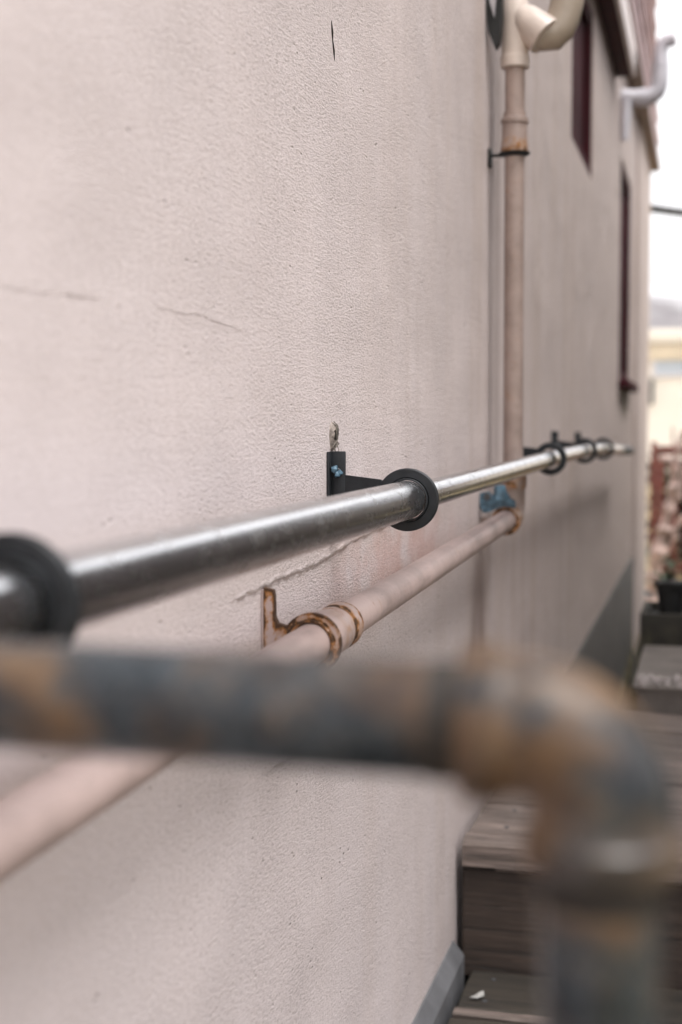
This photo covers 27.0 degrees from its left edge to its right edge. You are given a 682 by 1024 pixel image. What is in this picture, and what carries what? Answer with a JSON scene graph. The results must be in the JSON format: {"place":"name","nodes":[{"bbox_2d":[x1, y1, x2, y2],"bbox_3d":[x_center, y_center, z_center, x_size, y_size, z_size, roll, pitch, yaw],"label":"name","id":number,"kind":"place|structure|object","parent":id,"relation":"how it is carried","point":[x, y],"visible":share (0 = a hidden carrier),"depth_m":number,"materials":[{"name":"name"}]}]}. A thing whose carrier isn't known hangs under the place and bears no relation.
{"place":"outdoors","nodes":[
{"label":"outdoors","id":0,"kind":"place"},
{"bbox_2d":[623,618,650,707],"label":"weeds","id":1,"kind":"object","parent":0,"point":[627,688],"visible":0.11,"depth_m":4.29,"materials":[{"name":"plant"}]},
{"bbox_2d":[620,473,681,692],"bbox_3d":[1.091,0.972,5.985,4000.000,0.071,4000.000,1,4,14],"label":"ground","id":2,"kind":"structure","parent":0,"point":[678,575],"depth_m":14.10,"materials":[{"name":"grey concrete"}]},
{"bbox_2d":[0,0,659,1023],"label":"house","id":3,"kind":"structure","parent":2,"relation":"on","point":[250,254],"depth_m":1.48,"materials":[{"name":"paint"}]},
{"bbox_2d":[0,532,80,643],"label":"handrail bracket","id":4,"kind":"object","parent":3,"relation":"attached to","point":[46,564],"visible":0.77,"depth_m":0.67,"materials":[{"name":"grey metal"}]},
{"bbox_2d":[0,0,583,882],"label":"drain pipe","id":5,"kind":"object","parent":3,"relation":"attached to","point":[48,810],"visible":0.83,"depth_m":1.82,"materials":[{"name":"beige plastic"}]},
{"bbox_2d":[261,587,341,655],"bbox_3d":[-0.037,0.119,1.359,0.080,0.093,0.020,1,4,20],"label":"pipe clamp","id":6,"kind":"object","parent":3,"relation":"attached to","point":[273,628],"visible":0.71,"depth_m":1.36,"materials":[{"name":"beige metal"}]},
{"bbox_2d":[327,451,438,530],"bbox_3d":[0.048,-0.023,1.592,0.125,0.090,0.027,1,4,11],"label":"handrail bracket","id":7,"kind":"object","parent":3,"relation":"attached to","point":[339,481],"visible":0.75,"depth_m":1.58,"materials":[{"name":"grey metal"}]},
{"bbox_2d":[0,443,633,641],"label":"handrail","id":8,"kind":"object","parent":7,"relation":"attached to","point":[120,576],"visible":0.85,"depth_m":0.92,"materials":[{"name":"silver metal"}]},
{"bbox_2d":[486,0,503,50],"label":"wall fixture","id":9,"kind":"object","parent":3,"relation":"attached to","point":[495,13],"depth_m":2.65,"materials":[{"name":"black metal"}]},
{"bbox_2d":[480,485,520,534],"bbox_3d":[0.300,-0.004,2.670,0.076,0.095,0.034,1,4,14],"label":"pipe clamp","id":10,"kind":"object","parent":3,"relation":"attached to","point":[500,499],"visible":0.8,"depth_m":2.66,"materials":[{"name":"blue metal"}]},
{"bbox_2d":[488,148,530,167],"bbox_3d":[0.320,-0.675,2.708,0.080,0.034,0.060,1,4,14],"label":"pipe strap","id":11,"kind":"object","parent":3,"relation":"attached to","point":[504,154],"visible":0.86,"depth_m":2.69,"materials":[{"name":"black metal"}]},
{"bbox_2d":[523,442,566,474],"bbox_3d":[0.420,-0.123,3.043,0.125,0.090,0.027,1,4,11],"label":"handrail bracket","id":12,"kind":"object","parent":3,"relation":"attached to","point":[542,448],"visible":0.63,"depth_m":3.03,"materials":[{"name":"grey metal"}]},
{"bbox_2d":[551,431,596,462],"bbox_3d":[0.639,-0.177,3.894,0.125,0.090,0.027,1,4,11],"label":"handrail bracket","id":13,"kind":"object","parent":3,"relation":"attached to","point":[564,444],"visible":0.68,"depth_m":3.88,"materials":[{"name":"grey metal"}]},
{"bbox_2d":[571,0,591,177],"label":"window","id":14,"kind":"structure","parent":3,"relation":"in","point":[582,38],"depth_m":5.00,"materials":[{"name":"red paint"}]},
{"bbox_2d":[575,432,613,459],"bbox_3d":[0.820,-0.213,4.600,0.125,0.090,0.027,1,4,11],"label":"handrail bracket","id":15,"kind":"object","parent":3,"relation":"attached to","point":[598,441],"visible":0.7,"depth_m":4.59,"materials":[{"name":"grey metal"}]},
{"bbox_2d":[618,162,637,392],"bbox_3d":[1.444,-1.176,7.288,0.123,1.103,1.090,1,4,14],"label":"window","id":16,"kind":"structure","parent":3,"relation":"in","point":[624,383],"depth_m":7.63,"materials":[{"name":"red paint"}]},
{"bbox_2d":[620,31,676,140],"bbox_3d":[1.418,-1.972,6.598,0.265,0.488,0.088,1,4,14],"label":"drain pipe","id":17,"kind":"object","parent":3,"relation":"attached to","point":[654,92],"visible":0.98,"depth_m":6.56,"materials":[{"name":"white plastic"}]},
{"bbox_2d":[651,204,681,216],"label":"power cable","id":18,"kind":"object","parent":3,"relation":"attached to","point":[664,210],"visible":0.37,"depth_m":10.18,"materials":[{"name":"black rubber"}]},
{"bbox_2d":[448,712,681,1023],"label":"wooden steps","id":19,"kind":"structure","parent":2,"relation":"on","point":[502,927],"depth_m":2.45,"materials":[{"name":"brown wood"}]},
{"bbox_2d":[0,640,681,1023],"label":"pipe railing","id":20,"kind":"object","parent":19,"relation":"on","point":[572,754],"visible":1,"depth_m":0.41,"materials":[{"name":"metal"}]},
{"bbox_2d":[470,991,483,998],"bbox_3d":[0.227,0.793,2.334,0.033,0.005,0.014,-3,5,-44],"label":"paint chip","id":21,"kind":"object","parent":19,"relation":"on","point":[479,994],"visible":1,"depth_m":2.33,"materials":[{"name":"white paint"}]},
{"bbox_2d":[621,636,639,699],"bbox_3d":[1.624,0.927,6.828,0.586,0.032,6.900,1,4,14],"label":"soil strip","id":22,"kind":"object","parent":2,"relation":"on","point":[634,668],"depth_m":7.70,"materials":[{"name":"brown soil"}]},
{"bbox_2d":[639,601,681,654],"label":"planter box","id":23,"kind":"object","parent":22,"relation":"on","point":[665,629],"visible":0.16,"depth_m":4.29,"materials":[{"name":"concrete"}]},
{"bbox_2d":[641,568,681,613],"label":"plant pot","id":24,"kind":"object","parent":23,"relation":"on","point":[669,593],"visible":0.84,"depth_m":4.38,"materials":[{"name":"black plastic"}]},
{"bbox_2d":[633,645,681,714],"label":"landing","id":25,"kind":"object","parent":2,"relation":"on","point":[661,661],"visible":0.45,"depth_m":3.64,"materials":[{"name":"concrete"}]},
{"bbox_2d":[646,427,681,600],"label":"bare shrub","id":26,"kind":"object","parent":2,"relation":"on","point":[659,551],"visible":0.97,"depth_m":10.72,"materials":[{"name":"brown plant"}]},
{"bbox_2d":[646,452,681,573],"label":"hedge","id":27,"kind":"object","parent":2,"relation":"on","point":[667,480],"visible":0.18,"depth_m":12.62,"materials":[{"name":"pink plant"}]},
{"bbox_2d":[650,442,681,579],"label":"picket gate","id":28,"kind":"structure","parent":2,"relation":"on","point":[656,450],"depth_m":11.70,"materials":[{"name":"red wood"}]},
{"bbox_2d":[636,673,681,687],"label":"gravel","id":29,"kind":"structure","parent":0,"point":[642,679],"depth_m":3.63,"materials":[{"name":"grey gravel"}]},
{"bbox_2d":[647,328,681,472],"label":"neighbour house","id":30,"kind":"structure","parent":0,"point":[665,387],"depth_m":38.87,"materials":[{"name":"beige paint"}]},
{"bbox_2d":[653,360,681,376],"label":"window","id":31,"kind":"structure","parent":30,"relation":"in","point":[661,368],"depth_m":38.81,"materials":[{"name":"white glass"}]},
{"bbox_2d":[649,296,681,328],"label":"hillside","id":32,"kind":"structure","parent":0,"point":[665,312],"depth_m":253.94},
{"bbox_2d":[650,279,681,297],"bbox_3d":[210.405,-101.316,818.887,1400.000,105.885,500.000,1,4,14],"label":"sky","id":33,"kind":"structure","parent":0,"point":[667,289],"depth_m":771.75,"materials":[{"name":"white"}]},
{"bbox_2d":[650,0,681,281],"label":"sky","id":34,"kind":"structure","parent":0,"point":[666,184],"materials":[{"name":"white"}]},
{"bbox_2d":[661,560,677,579],"bbox_3d":[2.149,0.541,9.209,0.246,0.472,0.292,1,4,14],"label":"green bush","id":35,"kind":"object","parent":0,"point":[672,565],"visible":0.19,"depth_m":9.25,"materials":[{"name":"green plant"}]}
]}

